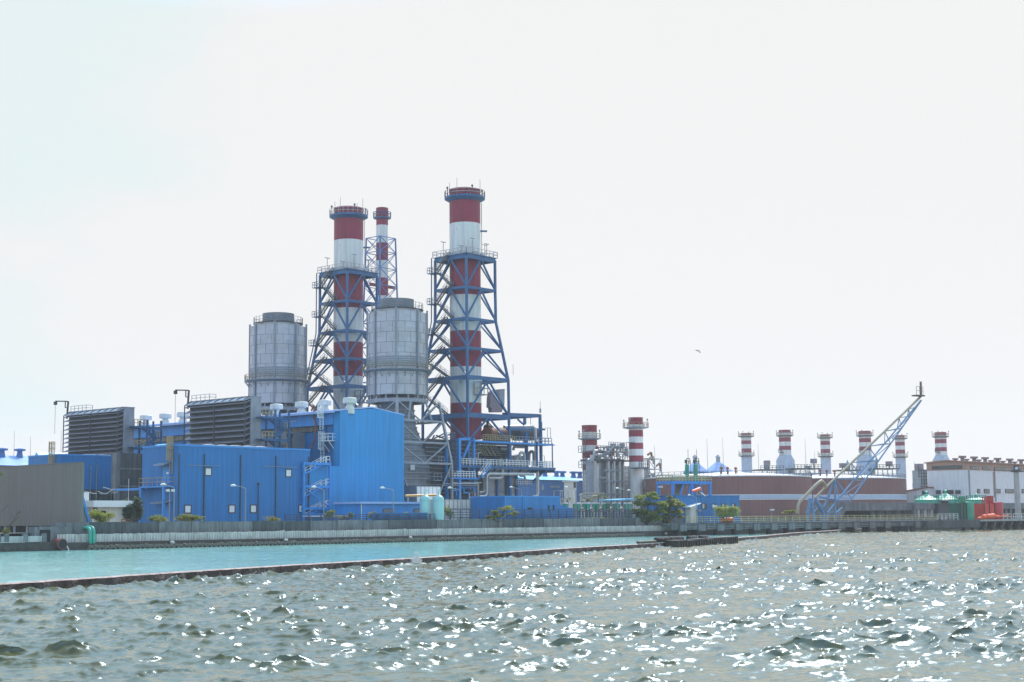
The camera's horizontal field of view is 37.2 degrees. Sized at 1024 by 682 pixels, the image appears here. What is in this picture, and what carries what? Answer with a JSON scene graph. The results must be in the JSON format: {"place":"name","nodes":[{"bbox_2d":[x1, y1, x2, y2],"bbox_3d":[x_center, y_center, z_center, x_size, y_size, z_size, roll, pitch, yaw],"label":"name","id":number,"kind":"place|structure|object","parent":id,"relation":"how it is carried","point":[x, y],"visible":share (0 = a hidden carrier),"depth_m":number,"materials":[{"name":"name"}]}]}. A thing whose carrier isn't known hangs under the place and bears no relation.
{"place":"outdoors","nodes":[
{"label":"outdoors","id":0,"kind":"place"},
{"bbox_2d":[0,533,782,582],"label":"basin","id":1,"kind":"object","parent":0,"point":[20,566],"visible":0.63,"depth_m":160.00,"materials":[{"name":"liquid"}]},
{"bbox_2d":[258,545,660,575],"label":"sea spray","id":2,"kind":"object","parent":1,"relation":"on","point":[416,559],"visible":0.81,"depth_m":119.77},
{"bbox_2d":[0,528,1023,681],"bbox_3d":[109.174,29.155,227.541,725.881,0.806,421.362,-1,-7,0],"label":"sea","id":3,"kind":"structure","parent":0,"point":[914,606],"depth_m":53.31,"materials":[{"name":"liquid"}]},
{"bbox_2d":[0,0,1023,489],"label":"sky","id":4,"kind":"structure","parent":0,"point":[822,201],"materials":[{"name":"white"}]},
{"label":"ground","id":5,"kind":"structure","parent":0,"visible":0},
{"bbox_2d":[0,448,27,465],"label":"shed","id":6,"kind":"structure","parent":5,"relation":"on","point":[19,458],"depth_m":334.05,"materials":[{"name":"metal"}]},
{"bbox_2d":[0,462,83,535],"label":"screen wall","id":7,"kind":"structure","parent":5,"relation":"on","point":[42,495],"depth_m":209.38,"materials":[{"name":"grey metal"}]},
{"bbox_2d":[28,441,111,500],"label":"service building","id":8,"kind":"structure","parent":5,"relation":"on","point":[97,473],"depth_m":266.33,"materials":[{"name":"blue metal"}]},
{"bbox_2d":[83,499,90,521],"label":"raking brace","id":9,"kind":"object","parent":5,"relation":"on","point":[86,513],"visible":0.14,"depth_m":206.72,"materials":[{"name":"blue metal"}]},
{"bbox_2d":[84,487,118,500],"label":"transformer","id":10,"kind":"object","parent":5,"relation":"on","point":[110,496],"visible":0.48,"depth_m":245.26,"materials":[{"name":"metal"}]},
{"bbox_2d":[88,509,115,521],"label":"shrub","id":11,"kind":"object","parent":5,"relation":"on","point":[100,516],"visible":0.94,"depth_m":210.35,"materials":[{"name":"green plant"}]},
{"bbox_2d":[54,401,162,454],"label":"air intake","id":12,"kind":"object","parent":5,"relation":"on","point":[106,431],"visible":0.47,"depth_m":278.15,"materials":[{"name":"metal"}]},
{"bbox_2d":[83,500,133,521],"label":"guard house","id":13,"kind":"structure","parent":5,"relation":"on","point":[116,507],"depth_m":217.97,"materials":[{"name":"white paint"}]},
{"bbox_2d":[111,453,142,521],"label":"concrete firewall","id":14,"kind":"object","parent":5,"relation":"on","point":[125,467],"visible":0.59,"depth_m":260.28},
{"bbox_2d":[122,496,144,521],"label":"bush","id":15,"kind":"object","parent":5,"relation":"on","point":[136,509],"visible":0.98,"depth_m":220.44,"materials":[{"name":"green plant"}]},
{"bbox_2d":[147,514,169,521],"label":"shrub","id":16,"kind":"object","parent":5,"relation":"on","point":[156,518],"visible":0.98,"depth_m":214.39,"materials":[{"name":"green plant"}]},
{"bbox_2d":[160,483,174,520],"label":"street lamp","id":17,"kind":"object","parent":5,"relation":"on","point":[162,484],"visible":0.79,"depth_m":220.66,"materials":[{"name":"grey metal"}]},
{"bbox_2d":[174,514,205,520],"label":"shrub","id":18,"kind":"object","parent":5,"relation":"on","point":[188,517],"visible":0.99,"depth_m":220.25,"materials":[{"name":"green plant"}]},
{"bbox_2d":[115,436,310,521],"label":"service building","id":19,"kind":"structure","parent":5,"relation":"on","point":[200,479],"depth_m":239.64,"materials":[{"name":"blue metal"}]},
{"bbox_2d":[163,467,169,483],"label":"door","id":20,"kind":"structure","parent":19,"relation":"in","point":[166,473],"depth_m":235.11,"materials":[{"name":"blue metal"}]},
{"bbox_2d":[165,503,170,521],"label":"door","id":21,"kind":"structure","parent":19,"relation":"in","point":[166,505],"depth_m":234.16,"materials":[{"name":"blue metal"}]},
{"bbox_2d":[184,505,191,513],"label":"window","id":22,"kind":"structure","parent":19,"relation":"in","point":[187,508],"depth_m":234.02,"materials":[{"name":"glass"}]},
{"bbox_2d":[205,467,211,475],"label":"window","id":23,"kind":"structure","parent":19,"relation":"in","point":[208,470],"depth_m":237.62,"materials":[{"name":"glass"}]},
{"bbox_2d":[228,505,235,512],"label":"window","id":24,"kind":"structure","parent":19,"relation":"in","point":[231,508],"depth_m":240.42,"materials":[{"name":"glass"}]},
{"bbox_2d":[174,389,290,447],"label":"air intake","id":25,"kind":"object","parent":5,"relation":"on","point":[230,421],"visible":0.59,"depth_m":260.52,"materials":[{"name":"metal"}]},
{"bbox_2d":[134,397,404,520],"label":"turbine hall","id":26,"kind":"structure","parent":5,"relation":"on","point":[362,448],"depth_m":265.11,"materials":[{"name":"metal"}]},
{"bbox_2d":[134,426,318,442],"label":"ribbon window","id":27,"kind":"structure","parent":26,"relation":"in","point":[300,429],"depth_m":273.90,"materials":[{"name":"glass"}]},
{"bbox_2d":[244,312,316,414],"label":"exhaust silencer","id":28,"kind":"object","parent":5,"relation":"on","point":[277,373],"visible":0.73,"depth_m":308.97,"materials":[{"name":"grey metal"}]},
{"bbox_2d":[301,456,330,520],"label":"stair tower","id":29,"kind":"structure","parent":5,"relation":"on","point":[316,464],"depth_m":253.67,"materials":[{"name":"blue metal"}]},
{"bbox_2d":[306,197,380,411],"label":"chimney","id":30,"kind":"object","parent":5,"relation":"on","point":[348,273],"visible":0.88,"depth_m":327.08,"materials":[{"name":"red metal"}]},
{"bbox_2d":[284,514,450,520],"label":"rail fence","id":31,"kind":"object","parent":5,"relation":"on","point":[366,518],"visible":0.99,"depth_m":242.82,"materials":[{"name":"metal"}]},
{"bbox_2d":[333,502,419,519],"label":"annex building","id":32,"kind":"structure","parent":5,"relation":"on","point":[368,507],"depth_m":251.77,"materials":[{"name":"metal"}]},
{"bbox_2d":[363,207,397,407],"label":"chimney","id":33,"kind":"object","parent":5,"relation":"on","point":[382,218],"visible":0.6,"depth_m":391.03,"materials":[{"name":"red metal"}]},
{"bbox_2d":[371,513,427,519],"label":"parapet wall","id":34,"kind":"structure","parent":5,"relation":"on","point":[397,515],"depth_m":248.30,"materials":[{"name":"metal"}]},
{"bbox_2d":[353,298,452,498],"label":"exhaust silencer","id":35,"kind":"object","parent":5,"relation":"on","point":[397,371],"visible":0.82,"depth_m":290.42,"materials":[{"name":"grey metal"}]},
{"bbox_2d":[405,494,436,501],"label":"pipe run","id":36,"kind":"object","parent":5,"relation":"on","point":[414,495],"visible":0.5,"depth_m":259.92,"materials":[{"name":"grey metal"}]},
{"bbox_2d":[404,486,439,501],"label":"panel house","id":37,"kind":"structure","parent":5,"relation":"on","point":[409,490],"depth_m":274.32,"materials":[{"name":"grey metal"}]},
{"bbox_2d":[420,489,429,517],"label":"pressure vessel","id":38,"kind":"object","parent":5,"relation":"on","point":[424,503],"visible":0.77,"depth_m":254.82,"materials":[{"name":"metal"}]},
{"bbox_2d":[433,489,443,519],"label":"pressure vessel","id":39,"kind":"object","parent":5,"relation":"on","point":[438,505],"visible":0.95,"depth_m":254.77,"materials":[{"name":"metal"}]},
{"bbox_2d":[444,504,455,518],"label":"shrub","id":40,"kind":"object","parent":5,"relation":"on","point":[447,511],"visible":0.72,"depth_m":262.29,"materials":[{"name":"green plant"}]},
{"bbox_2d":[430,499,470,519],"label":"panel tank","id":41,"kind":"object","parent":5,"relation":"on","point":[455,503],"visible":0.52,"depth_m":272.79,"materials":[{"name":"grey metal"}]},
{"bbox_2d":[421,183,511,498],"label":"chimney","id":42,"kind":"object","parent":5,"relation":"on","point":[464,258],"visible":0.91,"depth_m":309.03,"materials":[{"name":"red metal"}]},
{"bbox_2d":[422,389,555,498],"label":"boiler structure","id":43,"kind":"object","parent":5,"relation":"on","point":[488,457],"visible":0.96,"depth_m":307.80,"materials":[{"name":"metal"}]},
{"bbox_2d":[470,496,573,518],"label":"workshop building","id":44,"kind":"structure","parent":5,"relation":"on","point":[518,502],"depth_m":274.90,"materials":[{"name":"metal"}]},
{"bbox_2d":[450,509,643,518],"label":"rail fence","id":45,"kind":"object","parent":5,"relation":"on","point":[550,514],"visible":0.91,"depth_m":277.99,"materials":[{"name":"metal"}]},
{"bbox_2d":[518,471,582,517],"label":"shed","id":46,"kind":"structure","parent":5,"relation":"on","point":[548,485],"depth_m":401.43,"materials":[{"name":"blue metal"}]},
{"bbox_2d":[553,490,568,506],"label":"scaffold","id":47,"kind":"object","parent":5,"relation":"on","point":[562,499],"visible":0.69,"depth_m":299.65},
{"bbox_2d":[562,480,578,517],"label":"stair shaft","id":48,"kind":"object","parent":5,"relation":"on","point":[572,485],"visible":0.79,"depth_m":370.44,"materials":[{"name":"white concrete"}]},
{"bbox_2d":[572,502,583,517],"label":"cooling unit","id":49,"kind":"object","parent":5,"relation":"on","point":[578,505],"visible":0.55,"depth_m":316.24,"materials":[{"name":"green paint"}]},
{"bbox_2d":[582,502,592,517],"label":"cooling unit","id":50,"kind":"object","parent":5,"relation":"on","point":[585,505],"visible":0.65,"depth_m":318.53,"materials":[{"name":"green paint"}]},
{"bbox_2d":[578,425,600,501],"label":"chimney","id":51,"kind":"object","parent":5,"relation":"on","point":[589,436],"visible":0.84,"depth_m":399.67,"materials":[{"name":"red metal"}]},
{"bbox_2d":[591,502,602,517],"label":"cooling unit","id":52,"kind":"object","parent":5,"relation":"on","point":[595,505],"visible":0.64,"depth_m":320.92,"materials":[{"name":"green paint"}]},
{"bbox_2d":[602,502,612,517],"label":"cooling unit","id":53,"kind":"object","parent":5,"relation":"on","point":[605,505],"visible":0.58,"depth_m":323.71,"materials":[{"name":"white paint"}]},
{"bbox_2d":[579,442,647,517],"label":"silver boiler","id":54,"kind":"object","parent":5,"relation":"on","point":[606,475],"visible":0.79,"depth_m":398.34,"materials":[{"name":"grey metal"}]},
{"bbox_2d":[599,498,633,517],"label":"canopy roof","id":55,"kind":"structure","parent":5,"relation":"on","point":[617,500],"depth_m":319.82,"materials":[{"name":"blue metal"}]},
{"bbox_2d":[612,502,622,517],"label":"cooling unit","id":56,"kind":"object","parent":5,"relation":"on","point":[615,505],"visible":0.62,"depth_m":326.38,"materials":[{"name":"white paint"}]},
{"bbox_2d":[623,502,633,517],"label":"cooling unit","id":57,"kind":"object","parent":5,"relation":"on","point":[628,505],"visible":0.57,"depth_m":329.50,"materials":[{"name":"white paint"}]},
{"bbox_2d":[623,417,649,517],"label":"chimney","id":58,"kind":"object","parent":5,"relation":"on","point":[636,427],"visible":0.93,"depth_m":399.54,"materials":[{"name":"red metal"}]},
{"bbox_2d":[644,452,661,489],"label":"scaffold tower","id":59,"kind":"structure","parent":5,"relation":"on","point":[652,458],"depth_m":408.19,"materials":[{"name":"grey metal"}]},
{"bbox_2d":[656,475,711,495],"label":"tank stand","id":60,"kind":"object","parent":5,"relation":"on","point":[682,484],"visible":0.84,"depth_m":324.23,"materials":[{"name":"blue metal"}]},
{"bbox_2d":[685,458,690,480],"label":"chemical tank","id":61,"kind":"object","parent":60,"relation":"on","point":[687,467],"visible":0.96,"depth_m":326.77,"materials":[{"name":"metal"}]},
{"bbox_2d":[693,449,699,480],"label":"chemical tank","id":62,"kind":"object","parent":60,"relation":"on","point":[695,468],"visible":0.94,"depth_m":328.31,"materials":[{"name":"metal"}]},
{"bbox_2d":[645,495,739,522],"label":"control house","id":63,"kind":"structure","parent":5,"relation":"on","point":[707,502],"depth_m":311.64,"materials":[{"name":"metal"}]},
{"bbox_2d":[683,455,707,474],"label":"pyramid hall","id":64,"kind":"structure","parent":5,"relation":"on","point":[702,469],"depth_m":635.60,"materials":[{"name":"blue metal"}]},
{"bbox_2d":[707,455,732,472],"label":"pyramid hall","id":65,"kind":"structure","parent":5,"relation":"on","point":[715,466],"depth_m":635.72,"materials":[{"name":"blue metal"}]},
{"bbox_2d":[645,466,812,518],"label":"storage tank","id":66,"kind":"object","parent":5,"relation":"on","point":[761,495],"visible":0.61,"depth_m":376.56,"materials":[{"name":"metal"}]},
{"bbox_2d":[738,431,754,472],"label":"chimney","id":67,"kind":"object","parent":5,"relation":"on","point":[746,457],"visible":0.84,"depth_m":637.03,"materials":[{"name":"metal"}]},
{"bbox_2d":[776,430,794,474],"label":"chimney","id":68,"kind":"object","parent":5,"relation":"on","point":[785,458],"visible":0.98,"depth_m":596.95,"materials":[{"name":"metal"}]},
{"bbox_2d":[755,459,821,475],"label":"distant boiler","id":69,"kind":"object","parent":5,"relation":"on","point":[766,465],"visible":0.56,"depth_m":589.85,"materials":[{"name":"metal"}]},
{"bbox_2d":[817,432,832,474],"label":"chimney","id":70,"kind":"object","parent":5,"relation":"on","point":[825,456],"visible":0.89,"depth_m":637.05,"materials":[{"name":"metal"}]},
{"bbox_2d":[796,469,906,512],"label":"storage tank","id":71,"kind":"object","parent":5,"relation":"on","point":[879,489],"visible":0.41,"depth_m":417.95,"materials":[{"name":"metal"}]},
{"bbox_2d":[796,382,924,520],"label":"crane","id":72,"kind":"object","parent":5,"relation":"on","point":[833,481],"visible":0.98,"depth_m":351.96,"materials":[{"name":"metal"}]},
{"bbox_2d":[814,503,911,517],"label":"concrete bunker","id":73,"kind":"object","parent":5,"relation":"on","point":[876,510],"visible":0.64,"depth_m":372.47},
{"bbox_2d":[856,430,875,475],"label":"chimney","id":74,"kind":"object","parent":5,"relation":"on","point":[864,439],"visible":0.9,"depth_m":596.94,"materials":[{"name":"metal"}]},
{"bbox_2d":[832,459,899,476],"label":"distant boiler","id":75,"kind":"object","parent":5,"relation":"on","point":[886,464],"visible":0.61,"depth_m":589.88,"materials":[{"name":"metal"}]},
{"bbox_2d":[892,433,907,489],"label":"chimney","id":76,"kind":"object","parent":5,"relation":"on","point":[900,457],"visible":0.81,"depth_m":636.95,"materials":[{"name":"metal"}]},
{"bbox_2d":[912,464,927,488],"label":"distant boiler","id":77,"kind":"object","parent":5,"relation":"on","point":[919,477],"visible":0.39,"depth_m":518.77,"materials":[{"name":"grey metal"}]},
{"bbox_2d":[906,487,933,502],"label":"side annex","id":78,"kind":"object","parent":5,"relation":"on","point":[912,493],"visible":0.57,"depth_m":436.04,"materials":[{"name":"metal"}]},
{"bbox_2d":[909,503,934,516],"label":"concrete block","id":79,"kind":"structure","parent":5,"relation":"on","point":[923,509],"depth_m":382.43,"materials":[{"name":"concrete"}]},
{"bbox_2d":[914,491,937,502],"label":"cone roof tank","id":80,"kind":"object","parent":5,"relation":"on","point":[926,498],"visible":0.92,"depth_m":403.26,"materials":[{"name":"metal"}]},
{"bbox_2d":[931,431,949,460],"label":"chimney","id":81,"kind":"object","parent":5,"relation":"on","point":[940,445],"visible":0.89,"depth_m":597.19,"materials":[{"name":"metal"}]},
{"bbox_2d":[934,499,948,516],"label":"dark shed","id":82,"kind":"structure","parent":5,"relation":"on","point":[941,507],"depth_m":385.48,"materials":[{"name":"metal"}]},
{"bbox_2d":[934,489,957,502],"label":"cone roof tank","id":83,"kind":"object","parent":5,"relation":"on","point":[945,495],"visible":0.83,"depth_m":403.68,"materials":[{"name":"metal"}]},
{"bbox_2d":[924,455,1023,502],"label":"white hall","id":84,"kind":"structure","parent":5,"relation":"on","point":[963,476],"depth_m":437.55,"materials":[{"name":"metal"}]},
{"bbox_2d":[932,465,961,469],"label":"window","id":85,"kind":"structure","parent":84,"relation":"in","point":[949,466],"depth_m":433.75,"materials":[{"name":"glass"}]},
{"bbox_2d":[994,467,1023,471],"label":"window","id":86,"kind":"structure","parent":84,"relation":"in","point":[995,468],"depth_m":449.71,"materials":[{"name":"glass"}]},
{"bbox_2d":[974,503,1023,515],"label":"concrete block","id":87,"kind":"structure","parent":5,"relation":"on","point":[1008,508],"depth_m":411.94,"materials":[{"name":"concrete"}]},
{"bbox_2d":[966,493,985,503],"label":"cone roof tank","id":88,"kind":"object","parent":87,"relation":"on","point":[976,499],"visible":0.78,"depth_m":403.56,"materials":[{"name":"metal"}]},
{"label":"seabed","id":89,"kind":"structure","parent":0,"visible":0},
{"bbox_2d":[0,527,71,551],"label":"old quay","id":90,"kind":"structure","parent":89,"relation":"on","point":[37,538],"depth_m":195.46,"materials":[{"name":"concrete"}]},
{"bbox_2d":[51,539,68,549],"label":"outfall pipe","id":91,"kind":"object","parent":90,"relation":"attached to","point":[60,544],"visible":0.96,"depth_m":197.15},
{"bbox_2d":[51,517,694,550],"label":"seawall","id":92,"kind":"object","parent":89,"relation":"on","point":[168,527],"visible":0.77,"depth_m":236.09,"materials":[{"name":"concrete"}]},
{"bbox_2d":[82,526,92,543],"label":"water pipe","id":93,"kind":"object","parent":92,"relation":"attached to","point":[88,528],"visible":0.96,"depth_m":201.53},
{"bbox_2d":[57,525,676,542],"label":"sheet fence","id":94,"kind":"object","parent":92,"relation":"on","point":[114,537],"visible":0.96,"depth_m":235.55,"materials":[{"name":"metal"}]},
{"bbox_2d":[485,505,518,527],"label":"tree","id":95,"kind":"object","parent":92,"relation":"on","point":[501,515],"visible":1,"depth_m":263.88,"materials":[{"name":"green plant"}]},
{"bbox_2d":[630,492,668,525],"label":"tree","id":96,"kind":"object","parent":92,"relation":"on","point":[653,515],"visible":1,"depth_m":297.02,"materials":[{"name":"green plant"}]},
{"bbox_2d":[658,496,685,522],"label":"tree","id":97,"kind":"object","parent":92,"relation":"on","point":[675,504],"visible":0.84,"depth_m":301.83,"materials":[{"name":"green plant"}]},
{"bbox_2d":[0,529,861,591],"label":"breakwater","id":98,"kind":"object","parent":89,"relation":"on","point":[103,580],"visible":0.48,"depth_m":103.07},
{"bbox_2d":[664,540,687,546],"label":"fender block","id":99,"kind":"structure","parent":98,"relation":"on","point":[676,543],"depth_m":181.63,"materials":[{"name":"concrete"}]},
{"bbox_2d":[686,538,707,545],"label":"fender block","id":100,"kind":"structure","parent":98,"relation":"on","point":[702,541],"depth_m":191.21,"materials":[{"name":"stone"}]},
{"bbox_2d":[704,537,727,543],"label":"fender block","id":101,"kind":"structure","parent":98,"relation":"on","point":[721,540],"depth_m":199.10,"materials":[{"name":"stone"}]},
{"bbox_2d":[722,536,737,543],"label":"fender block","id":102,"kind":"structure","parent":98,"relation":"on","point":[732,539],"depth_m":205.78,"materials":[{"name":"concrete"}]},
{"bbox_2d":[657,513,1023,535],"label":"pier","id":103,"kind":"structure","parent":89,"relation":"on","point":[899,525],"depth_m":328.66,"materials":[{"name":"concrete"}]},
{"bbox_2d":[683,503,701,522],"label":"guard hut","id":104,"kind":"object","parent":103,"relation":"on","point":[690,512],"visible":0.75,"depth_m":307.55,"materials":[{"name":"white paint"}]},
{"bbox_2d":[713,505,740,524],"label":"bush","id":105,"kind":"object","parent":103,"relation":"on","point":[723,511],"visible":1,"depth_m":305.70,"materials":[{"name":"green plant"}]},
{"bbox_2d":[948,496,974,519],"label":"settling unit","id":106,"kind":"object","parent":103,"relation":"on","point":[962,508],"visible":0.99,"depth_m":358.17,"materials":[{"name":"green paint"}]},
{"bbox_2d":[974,496,1002,519],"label":"settling unit","id":107,"kind":"object","parent":103,"relation":"on","point":[988,505],"visible":0.88,"depth_m":364.05,"materials":[{"name":"red paint"}]},
{"bbox_2d":[977,513,1009,518],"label":"spar buoy","id":108,"kind":"object","parent":103,"relation":"on","point":[989,516],"visible":1,"depth_m":359.86,"materials":[{"name":"paint"}]},
{"bbox_2d":[1011,465,1020,518],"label":"light mast","id":109,"kind":"object","parent":103,"relation":"on","point":[1016,470],"visible":0.88,"depth_m":373.61,"materials":[{"name":"metal"}]},
{"bbox_2d":[694,516,1023,534],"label":"shore wall","id":110,"kind":"structure","parent":89,"relation":"on","point":[725,531],"depth_m":348.00,"materials":[{"name":"concrete"}]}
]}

